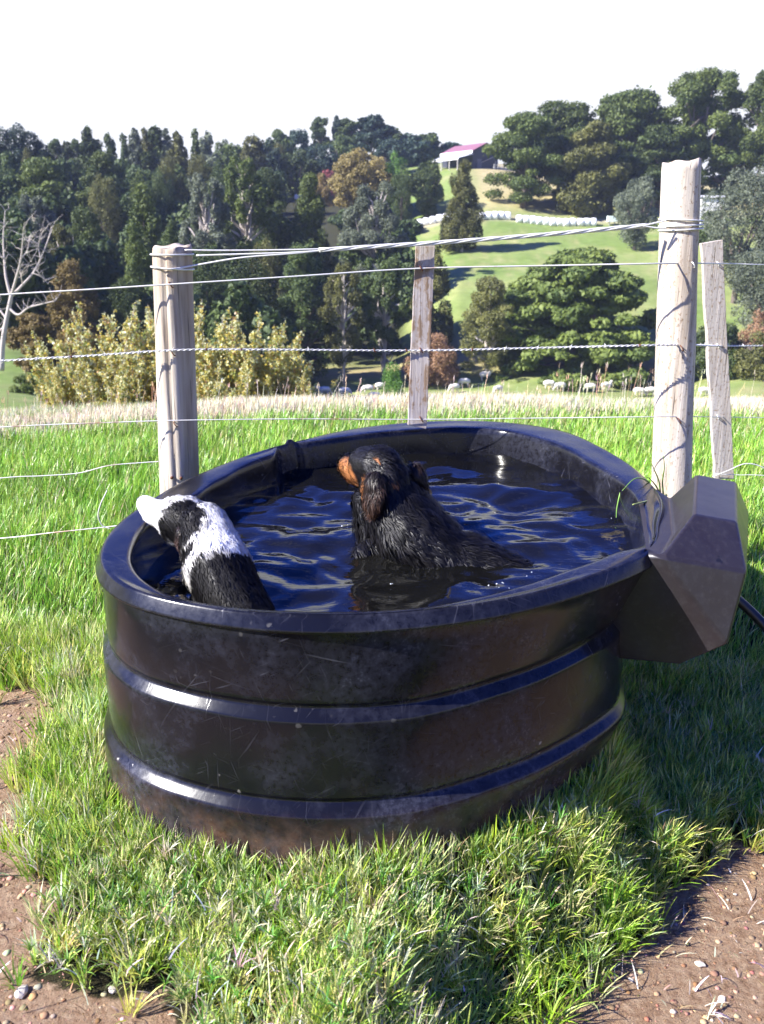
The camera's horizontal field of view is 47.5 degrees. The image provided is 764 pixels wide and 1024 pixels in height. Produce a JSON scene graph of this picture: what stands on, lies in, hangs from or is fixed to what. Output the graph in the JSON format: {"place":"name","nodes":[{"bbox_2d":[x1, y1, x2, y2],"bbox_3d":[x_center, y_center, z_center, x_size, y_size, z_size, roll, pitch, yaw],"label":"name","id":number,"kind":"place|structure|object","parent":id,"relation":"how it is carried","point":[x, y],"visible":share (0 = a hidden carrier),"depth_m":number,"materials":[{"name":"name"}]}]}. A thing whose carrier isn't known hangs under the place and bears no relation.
{"place":"outdoors","nodes":[
{"label":"outdoors","id":0,"kind":"place"},
{"bbox_2d":[0,162,763,1023],"bbox_3d":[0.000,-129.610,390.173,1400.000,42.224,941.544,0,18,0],"label":"ground","id":1,"kind":"structure","parent":0,"point":[364,368],"depth_m":2.29,"materials":[{"name":"soil"}]},
{"bbox_2d":[8,373,39,393],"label":"tree","id":2,"kind":"object","parent":1,"relation":"on","point":[26,387],"visible":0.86,"depth_m":51.92,"materials":[{"name":"green plant"}]},
{"bbox_2d":[0,122,51,175],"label":"pine tree","id":3,"kind":"object","parent":1,"relation":"on","point":[17,146],"visible":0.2,"depth_m":157.63,"materials":[{"name":"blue plant"}]},
{"bbox_2d":[0,205,61,370],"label":"dead tree","id":4,"kind":"object","parent":1,"relation":"on","point":[6,315],"visible":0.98,"depth_m":60.00,"materials":[{"name":"wood"}]},
{"bbox_2d":[18,191,56,262],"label":"hillside tree","id":5,"kind":"object","parent":1,"relation":"on","point":[43,210],"visible":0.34,"depth_m":117.45,"materials":[{"name":"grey plant"}]},
{"bbox_2d":[6,312,71,371],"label":"bronze bush","id":6,"kind":"object","parent":1,"relation":"on","point":[40,326],"visible":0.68,"depth_m":68.02,"materials":[{"name":"brown plant"}]},
{"bbox_2d":[13,155,86,224],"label":"hillside tree","id":7,"kind":"object","parent":1,"relation":"on","point":[43,181],"visible":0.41,"depth_m":137.59,"materials":[{"name":"green plant"}]},
{"bbox_2d":[21,359,89,408],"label":"poplar sapling","id":8,"kind":"object","parent":1,"relation":"on","point":[54,390],"visible":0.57,"depth_m":22.91,"materials":[{"name":"yellow plant"}]},
{"bbox_2d":[47,222,73,261],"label":"hillside tree","id":9,"kind":"object","parent":1,"relation":"on","point":[61,235],"visible":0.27,"depth_m":98.36,"materials":[{"name":"green plant"}]},
{"bbox_2d":[44,258,104,363],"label":"tree","id":10,"kind":"object","parent":1,"relation":"on","point":[68,270],"visible":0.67,"depth_m":80.98,"materials":[{"name":"brown plant"}]},
{"bbox_2d":[23,323,141,408],"bbox_3d":[-8.203,-3.841,24.633,2.918,3.070,3.644,0,18,0],"label":"poplar sapling","id":11,"kind":"object","parent":1,"relation":"on","point":[66,385],"visible":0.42,"depth_m":23.63,"materials":[{"name":"yellow plant"}]},
{"bbox_2d":[78,125,95,176],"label":"ridge tree","id":12,"kind":"object","parent":1,"relation":"on","point":[87,146],"visible":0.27,"depth_m":188.64,"materials":[{"name":"green plant"}]},
{"bbox_2d":[66,203,116,278],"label":"hillside tree","id":13,"kind":"object","parent":1,"relation":"on","point":[89,234],"visible":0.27,"depth_m":105.49,"materials":[{"name":"green plant"}]},
{"bbox_2d":[35,301,154,403],"bbox_3d":[-8.287,-4.326,26.130,3.984,3.922,4.537,-6,19,-18],"label":"poplar sapling","id":14,"kind":"object","parent":1,"relation":"on","point":[59,348],"visible":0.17,"depth_m":25.43,"materials":[{"name":"yellow plant"}]},
{"bbox_2d":[74,149,128,239],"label":"hillside tree","id":15,"kind":"object","parent":1,"relation":"on","point":[102,161],"visible":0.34,"depth_m":147.61,"materials":[{"name":"green plant"}]},
{"bbox_2d":[60,352,148,407],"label":"poplar sapling","id":16,"kind":"object","parent":1,"relation":"on","point":[120,384],"visible":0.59,"depth_m":22.09,"materials":[{"name":"yellow plant"}]},
{"bbox_2d":[85,171,123,255],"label":"hillside tree","id":17,"kind":"object","parent":1,"relation":"on","point":[110,228],"visible":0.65,"depth_m":137.31,"materials":[{"name":"green plant"}]},
{"bbox_2d":[68,300,156,405],"bbox_3d":[-7.052,-4.217,25.254,2.350,3.915,3.356,8,20,22],"label":"poplar sapling","id":18,"kind":"object","parent":1,"relation":"on","point":[150,360],"visible":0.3,"depth_m":24.62,"materials":[{"name":"yellow plant"}]},
{"bbox_2d":[102,276,148,359],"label":"hillside tree","id":19,"kind":"object","parent":1,"relation":"on","point":[123,304],"visible":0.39,"depth_m":89.17,"materials":[{"name":"green plant"}]},
{"bbox_2d":[126,127,142,166],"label":"ridge tree","id":20,"kind":"object","parent":1,"relation":"on","point":[136,150],"visible":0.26,"depth_m":188.73,"materials":[{"name":"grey plant"}]},
{"bbox_2d":[123,219,151,300],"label":"hillside tree","id":21,"kind":"object","parent":1,"relation":"on","point":[134,250],"visible":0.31,"depth_m":95.33,"materials":[{"name":"green plant"}]},
{"bbox_2d":[118,169,160,239],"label":"hillside tree","id":22,"kind":"object","parent":1,"relation":"on","point":[134,184],"visible":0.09,"depth_m":138.73,"materials":[{"name":"green plant"}]},
{"bbox_2d":[121,181,163,282],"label":"hillside tree","id":23,"kind":"object","parent":1,"relation":"on","point":[146,218],"visible":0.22,"depth_m":112.78,"materials":[{"name":"green plant"}]},
{"bbox_2d":[138,124,170,179],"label":"ridge tree","id":24,"kind":"object","parent":1,"relation":"on","point":[154,135],"visible":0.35,"depth_m":188.32,"materials":[{"name":"green plant"}]},
{"bbox_2d":[151,167,176,216],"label":"hillside tree","id":25,"kind":"object","parent":1,"relation":"on","point":[160,191],"visible":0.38,"depth_m":153.78,"materials":[{"name":"green plant"}]},
{"bbox_2d":[105,301,224,403],"bbox_3d":[-6.472,-4.346,26.282,3.456,4.031,2.420,14,22,36],"label":"poplar sapling","id":26,"kind":"object","parent":1,"relation":"on","point":[149,324],"visible":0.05,"depth_m":25.95,"materials":[{"name":"yellow plant"}]},
{"bbox_2d":[161,215,179,245],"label":"hillside tree","id":27,"kind":"object","parent":1,"relation":"on","point":[168,238],"visible":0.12,"depth_m":104.45,"materials":[{"name":"green plant"}]},
{"bbox_2d":[154,149,188,200],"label":"hillside tree","id":28,"kind":"object","parent":1,"relation":"on","point":[180,177],"visible":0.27,"depth_m":162.94,"materials":[{"name":"green plant"}]},
{"bbox_2d":[152,243,198,493],"bbox_3d":[-0.871,-0.231,3.705,0.235,1.749,0.177,0,18,0],"label":"fence post","id":29,"kind":"object","parent":1,"relation":"on","point":[178,451],"visible":0.52,"depth_m":3.54,"materials":[{"name":"grey wood"}]},
{"bbox_2d":[0,342,763,361],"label":"barbed wire","id":30,"kind":"object","parent":29,"relation":"attached to","point":[309,350],"visible":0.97,"depth_m":3.53,"materials":[{"name":"white"}]},
{"bbox_2d":[0,263,763,295],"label":"fence wire","id":31,"kind":"object","parent":29,"relation":"attached to","point":[361,272],"visible":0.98,"depth_m":3.44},
{"bbox_2d":[407,246,434,428],"bbox_3d":[0.160,-0.710,3.587,0.104,0.744,0.053,0,18,0],"label":"fence batten","id":32,"kind":"object","parent":31,"relation":"hanging from","point":[421,337],"visible":0.98,"depth_m":3.57,"materials":[{"name":"grey wood"}]},
{"bbox_2d":[150,218,703,270],"bbox_3d":[0.188,-1.075,3.488,2.224,0.198,0.181,-1,18,-3],"label":"brace wire","id":33,"kind":"object","parent":29,"relation":"attached to","point":[496,238],"visible":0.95,"depth_m":3.43,"materials":[{"name":"white"}]},
{"bbox_2d":[168,130,187,176],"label":"ridge tree","id":34,"kind":"object","parent":1,"relation":"on","point":[178,152],"visible":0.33,"depth_m":189.19,"materials":[{"name":"green plant"}]},
{"bbox_2d":[185,152,213,198],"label":"hillside tree","id":35,"kind":"object","parent":1,"relation":"on","point":[197,164],"visible":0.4,"depth_m":165.40,"materials":[{"name":"green plant"}]},
{"bbox_2d":[116,307,287,400],"bbox_3d":[-4.835,-3.683,23.522,3.433,3.611,4.287,10,20,28],"label":"poplar sapling","id":36,"kind":"object","parent":1,"relation":"on","point":[211,357],"visible":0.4,"depth_m":24.00,"materials":[{"name":"yellow plant"}]},
{"bbox_2d":[178,172,237,274],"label":"hillside tree","id":37,"kind":"object","parent":1,"relation":"on","point":[202,203],"visible":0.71,"depth_m":123.94,"materials":[{"name":"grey plant"}]},
{"bbox_2d":[197,130,219,169],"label":"ridge tree","id":38,"kind":"object","parent":1,"relation":"on","point":[205,146],"visible":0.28,"depth_m":188.61,"materials":[{"name":"green plant"}]},
{"bbox_2d":[0,147,423,385],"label":"woodland","id":39,"kind":"object","parent":1,"relation":"on","point":[90,257],"visible":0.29,"depth_m":103.27,"materials":[{"name":"green plant"}]},
{"bbox_2d":[192,240,235,316],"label":"hillside tree","id":40,"kind":"object","parent":1,"relation":"on","point":[210,297],"visible":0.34,"depth_m":100.34,"materials":[{"name":"green plant"}]},
{"bbox_2d":[206,159,239,236],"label":"hillside tree","id":41,"kind":"object","parent":1,"relation":"on","point":[220,178],"visible":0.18,"depth_m":158.62,"materials":[{"name":"green plant"}]},
{"bbox_2d":[196,356,254,400],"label":"poplar sapling","id":42,"kind":"object","parent":1,"relation":"on","point":[211,389],"visible":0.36,"depth_m":21.92,"materials":[{"name":"yellow plant"}]},
{"bbox_2d":[194,299,269,395],"bbox_3d":[-5.010,-4.165,25.023,3.215,4.019,2.360,11,21,31],"label":"poplar sapling","id":43,"kind":"object","parent":1,"relation":"on","point":[198,315],"visible":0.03,"depth_m":24.88,"materials":[{"name":"yellow plant"}]},
{"bbox_2d":[220,153,278,275],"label":"hillside tree","id":44,"kind":"object","parent":1,"relation":"on","point":[257,217],"visible":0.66,"depth_m":130.33,"materials":[{"name":"green plant"}]},
{"bbox_2d":[194,312,306,397],"bbox_3d":[-3.953,-3.899,24.904,3.727,3.669,4.245,3,18,10],"label":"poplar sapling","id":45,"kind":"object","parent":1,"relation":"on","point":[232,356],"visible":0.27,"depth_m":24.51,"materials":[{"name":"yellow plant"}]},
{"bbox_2d":[223,248,278,324],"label":"hillside tree","id":46,"kind":"object","parent":1,"relation":"on","point":[254,285],"visible":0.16,"depth_m":96.43,"materials":[{"name":"green plant"}]},
{"bbox_2d":[234,133,270,174],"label":"ridge tree","id":47,"kind":"object","parent":1,"relation":"on","point":[252,150],"visible":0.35,"depth_m":206.42,"materials":[{"name":"green plant"}]},
{"bbox_2d":[248,166,288,285],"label":"hillside tree","id":48,"kind":"object","parent":1,"relation":"on","point":[274,203],"visible":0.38,"depth_m":139.89,"materials":[{"name":"green plant"}]},
{"bbox_2d":[249,234,288,317],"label":"hillside tree","id":49,"kind":"object","parent":1,"relation":"on","point":[269,262],"visible":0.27,"depth_m":114.76,"materials":[{"name":"green plant"}]},
{"bbox_2d":[256,137,281,173],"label":"ridge tree","id":50,"kind":"object","parent":1,"relation":"on","point":[274,161],"visible":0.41,"depth_m":207.48,"materials":[{"name":"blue plant"}]},
{"bbox_2d":[234,343,306,399],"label":"poplar sapling","id":51,"kind":"object","parent":1,"relation":"on","point":[259,369],"visible":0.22,"depth_m":24.77,"materials":[{"name":"yellow plant"}]},
{"bbox_2d":[235,326,314,398],"bbox_3d":[-2.979,-3.887,26.018,2.751,3.507,1.466,-13,22,-34],"label":"poplar sapling","id":52,"kind":"object","parent":1,"relation":"on","point":[307,368],"visible":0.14,"depth_m":25.72,"materials":[{"name":"yellow plant"}]},
{"bbox_2d":[284,128,309,165],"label":"ridge tree","id":53,"kind":"object","parent":1,"relation":"on","point":[298,137],"visible":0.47,"depth_m":245.41,"materials":[{"name":"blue plant"}]},
{"bbox_2d":[256,366,340,398],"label":"poplar sapling","id":54,"kind":"object","parent":1,"relation":"on","point":[307,390],"visible":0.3,"depth_m":23.94,"materials":[{"name":"yellow plant"}]},
{"bbox_2d":[279,148,322,195],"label":"hillside tree","id":55,"kind":"object","parent":1,"relation":"on","point":[296,171],"visible":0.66,"depth_m":214.29,"materials":[{"name":"green plant"}]},
{"bbox_2d":[272,242,335,380],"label":"hillside tree","id":56,"kind":"object","parent":1,"relation":"on","point":[303,299],"visible":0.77,"depth_m":104.23,"materials":[{"name":"green plant"}]},
{"bbox_2d":[288,172,335,310],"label":"conifer tree","id":57,"kind":"object","parent":1,"relation":"on","point":[313,209],"visible":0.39,"depth_m":133.34,"materials":[{"name":"green plant"}]},
{"bbox_2d":[300,142,337,183],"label":"hillside tree","id":58,"kind":"object","parent":1,"relation":"on","point":[325,161],"visible":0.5,"depth_m":221.52,"materials":[{"name":"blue plant"}]},
{"bbox_2d":[309,116,332,147],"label":"ridge tree","id":59,"kind":"object","parent":1,"relation":"on","point":[318,124],"visible":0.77,"depth_m":245.44,"materials":[{"name":"green plant"}]},
{"bbox_2d":[314,172,333,206],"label":"tree","id":60,"kind":"object","parent":1,"relation":"on","point":[325,191],"visible":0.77,"depth_m":199.71,"materials":[{"name":"brown plant"}]},
{"bbox_2d":[316,259,367,384],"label":"hillside tree","id":61,"kind":"object","parent":1,"relation":"on","point":[349,336],"visible":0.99,"depth_m":103.00,"materials":[{"name":"green plant"}]},
{"bbox_2d":[331,134,360,168],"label":"hillside tree","id":62,"kind":"object","parent":1,"relation":"on","point":[345,145],"visible":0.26,"depth_m":224.86,"materials":[{"name":"green plant"}]},
{"bbox_2d":[326,147,395,214],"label":"gold tree","id":63,"kind":"object","parent":1,"relation":"on","point":[353,174],"visible":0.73,"depth_m":175.48,"materials":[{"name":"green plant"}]},
{"bbox_2d":[348,114,394,153],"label":"ridge tree","id":64,"kind":"object","parent":1,"relation":"on","point":[372,133],"visible":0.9,"depth_m":243.53,"materials":[{"name":"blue plant"}]},
{"bbox_2d":[337,180,409,282],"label":"pine tree","id":65,"kind":"object","parent":1,"relation":"on","point":[373,223],"visible":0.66,"depth_m":128.64,"materials":[{"name":"plant"}]},
{"bbox_2d":[354,256,405,374],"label":"hillside tree","id":66,"kind":"object","parent":1,"relation":"on","point":[389,299],"visible":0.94,"depth_m":108.56,"materials":[{"name":"green plant"}]},
{"bbox_2d":[0,398,763,1023],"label":"grass","id":67,"kind":"structure","parent":1,"relation":"on","point":[636,776],"depth_m":2.23,"materials":[{"name":"plant"}]},
{"bbox_2d":[0,642,763,1023],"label":"straw","id":68,"kind":"object","parent":1,"relation":"on","point":[714,1012],"visible":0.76,"depth_m":1.95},
{"bbox_2d":[372,138,409,171],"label":"hillside tree","id":69,"kind":"object","parent":1,"relation":"on","point":[384,147],"visible":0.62,"depth_m":230.21,"materials":[{"name":"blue plant"}]},
{"bbox_2d":[379,362,405,396],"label":"tree","id":70,"kind":"object","parent":1,"relation":"on","point":[389,379],"visible":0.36,"depth_m":69.99,"materials":[{"name":"green plant"}]},
{"bbox_2d":[385,150,410,217],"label":"green tree","id":71,"kind":"object","parent":1,"relation":"on","point":[389,166],"visible":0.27,"depth_m":176.63,"materials":[{"name":"green plant"}]},
{"bbox_2d":[386,164,413,220],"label":"green tree","id":72,"kind":"object","parent":1,"relation":"on","point":[402,181],"visible":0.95,"depth_m":172.21,"materials":[{"name":"green plant"}]},
{"bbox_2d":[388,132,439,166],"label":"ridge tree","id":73,"kind":"object","parent":1,"relation":"on","point":[410,143],"visible":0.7,"depth_m":243.83,"materials":[{"name":"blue plant"}]},
{"bbox_2d":[95,421,748,876],"bbox_3d":[0.062,0.364,3.012,2.083,1.045,1.909,-8,20,-24],"label":"water trough","id":74,"kind":"object","parent":1,"relation":"on","point":[279,733],"visible":0.73,"depth_m":2.12,"materials":[{"name":"black plastic"}]},
{"bbox_2d":[136,494,274,609],"bbox_3d":[-0.431,0.301,2.368,0.242,0.620,0.808,-13,22,-36],"label":"dog","id":75,"kind":"object","parent":74,"relation":"in","point":[218,568],"visible":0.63,"depth_m":2.27},
{"bbox_2d":[335,444,534,568],"bbox_3d":[0.151,0.183,2.645,0.728,0.751,0.310,7,19,20],"label":"dog","id":76,"kind":"object","parent":74,"relation":"in","point":[399,515],"visible":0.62,"depth_m":2.56},
{"bbox_2d":[738,596,763,631],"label":"supply pipe","id":77,"kind":"object","parent":74,"relation":"attached to","point":[751,612],"visible":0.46,"depth_m":2.79,"materials":[{"name":"black"}]},
{"bbox_2d":[408,158,444,217],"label":"round tree","id":78,"kind":"object","parent":1,"relation":"on","point":[429,196],"visible":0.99,"depth_m":172.63,"materials":[{"name":"green plant"}]},
{"bbox_2d":[408,239,453,345],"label":"conifer tree","id":79,"kind":"object","parent":1,"relation":"on","point":[441,318],"visible":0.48,"depth_m":113.75,"materials":[{"name":"green plant"}]},
{"bbox_2d":[401,332,460,387],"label":"rust bush","id":80,"kind":"object","parent":1,"relation":"on","point":[441,363],"visible":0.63,"depth_m":104.08,"materials":[{"name":"brown plant"}]},
{"bbox_2d":[438,159,485,252],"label":"conifer tree","id":81,"kind":"object","parent":1,"relation":"on","point":[468,218],"visible":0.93,"depth_m":148.26,"materials":[{"name":"green plant"}]},
{"bbox_2d":[435,142,497,170],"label":"barn","id":82,"kind":"structure","parent":1,"relation":"on","point":[472,154],"depth_m":211.26,"materials":[{"name":"pink"}]},
{"bbox_2d":[459,272,521,377],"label":"cypress tree","id":83,"kind":"object","parent":1,"relation":"on","point":[485,302],"visible":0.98,"depth_m":104.76,"materials":[{"name":"green plant"}]},
{"bbox_2d":[482,110,568,207],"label":"cypress tree","id":84,"kind":"object","parent":1,"relation":"on","point":[524,138],"visible":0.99,"depth_m":172.51,"materials":[{"name":"green plant"}]},
{"bbox_2d":[529,98,595,193],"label":"cypress tree","id":85,"kind":"object","parent":1,"relation":"on","point":[568,119],"visible":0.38,"depth_m":177.66,"materials":[{"name":"green plant"}]},
{"bbox_2d":[480,246,656,391],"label":"cypress tree","id":86,"kind":"object","parent":1,"relation":"on","point":[585,308],"visible":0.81,"depth_m":105.33,"materials":[{"name":"green plant"}]},
{"bbox_2d":[551,119,640,217],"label":"conifer tree","id":87,"kind":"object","parent":1,"relation":"on","point":[598,176],"visible":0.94,"depth_m":171.08,"materials":[{"name":"green plant"}]},
{"bbox_2d":[613,174,659,249],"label":"willow tree","id":88,"kind":"object","parent":1,"relation":"on","point":[628,199],"visible":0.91,"depth_m":148.04,"materials":[{"name":"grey plant"}]},
{"bbox_2d":[585,85,695,196],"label":"cypress tree","id":89,"kind":"object","parent":1,"relation":"on","point":[625,113],"visible":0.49,"depth_m":179.44,"materials":[{"name":"green plant"}]},
{"bbox_2d":[621,122,708,207],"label":"cypress tree","id":90,"kind":"object","parent":1,"relation":"on","point":[664,145],"visible":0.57,"depth_m":176.52,"materials":[{"name":"green plant"}]},
{"bbox_2d":[651,158,700,497],"bbox_3d":[1.275,-0.414,3.752,0.324,2.070,0.192,0,18,0],"label":"fence post","id":91,"kind":"object","parent":1,"relation":"on","point":[676,312],"visible":0.66,"depth_m":3.58,"materials":[{"name":"grey wood"}]},
{"bbox_2d":[0,416,763,427],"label":"fence wire","id":92,"kind":"object","parent":91,"relation":"attached to","point":[365,419],"visible":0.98,"depth_m":3.62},
{"bbox_2d":[699,240,733,478],"bbox_3d":[1.661,-0.730,4.295,0.301,1.174,0.053,0,18,0],"label":"fence batten","id":93,"kind":"object","parent":92,"relation":"attached to","point":[714,316],"visible":0.97,"depth_m":4.28,"materials":[{"name":"grey wood"}]},
{"bbox_2d":[665,66,753,171],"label":"cypress tree","id":94,"kind":"object","parent":1,"relation":"on","point":[703,111],"visible":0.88,"depth_m":176.63,"materials":[{"name":"green plant"}]},
{"bbox_2d":[695,321,749,380],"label":"dark bush","id":95,"kind":"object","parent":1,"relation":"on","point":[732,339],"visible":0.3,"depth_m":101.96,"materials":[{"name":"green plant"}]},
{"bbox_2d":[700,162,763,303],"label":"willow tree","id":96,"kind":"object","parent":1,"relation":"on","point":[749,188],"visible":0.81,"depth_m":119.72,"materials":[{"name":"plant"}]},
{"bbox_2d":[701,133,763,195],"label":"cypress tree","id":97,"kind":"object","parent":1,"relation":"on","point":[730,160],"visible":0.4,"depth_m":181.78,"materials":[{"name":"green plant"}]},
{"bbox_2d":[728,69,763,203],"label":"cypress tree","id":98,"kind":"object","parent":1,"relation":"on","point":[753,103],"visible":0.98,"depth_m":173.50,"materials":[{"name":"green plant"}]},
{"bbox_2d":[729,248,763,331],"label":"willow tree","id":99,"kind":"object","parent":1,"relation":"on","point":[749,290],"visible":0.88,"depth_m":108.13,"materials":[{"name":"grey plant"}]},
{"bbox_2d":[730,330,763,380],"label":"dark bush","id":100,"kind":"object","parent":1,"relation":"on","point":[752,360],"visible":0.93,"depth_m":98.32,"materials":[{"name":"green plant"}]},
{"bbox_2d":[737,308,763,349],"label":"rust bush","id":101,"kind":"object","parent":1,"relation":"on","point":[757,321],"visible":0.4,"depth_m":104.19,"materials":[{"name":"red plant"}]},
{"bbox_2d":[0,362,763,439],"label":"dry grass","id":102,"kind":"structure","parent":0,"point":[77,413],"depth_m":7.64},
{"bbox_2d":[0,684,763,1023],"bbox_3d":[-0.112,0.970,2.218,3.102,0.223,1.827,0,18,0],"label":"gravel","id":103,"kind":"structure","parent":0,"point":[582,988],"depth_m":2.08,"materials":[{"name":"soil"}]},
{"bbox_2d":[0,0,763,176],"label":"sky","id":104,"kind":"structure","parent":0,"point":[232,70],"materials":[{"name":"white"}]},
{"bbox_2d":[144,453,632,611],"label":"water","id":105,"kind":"structure","parent":0,"point":[297,539],"depth_m":2.76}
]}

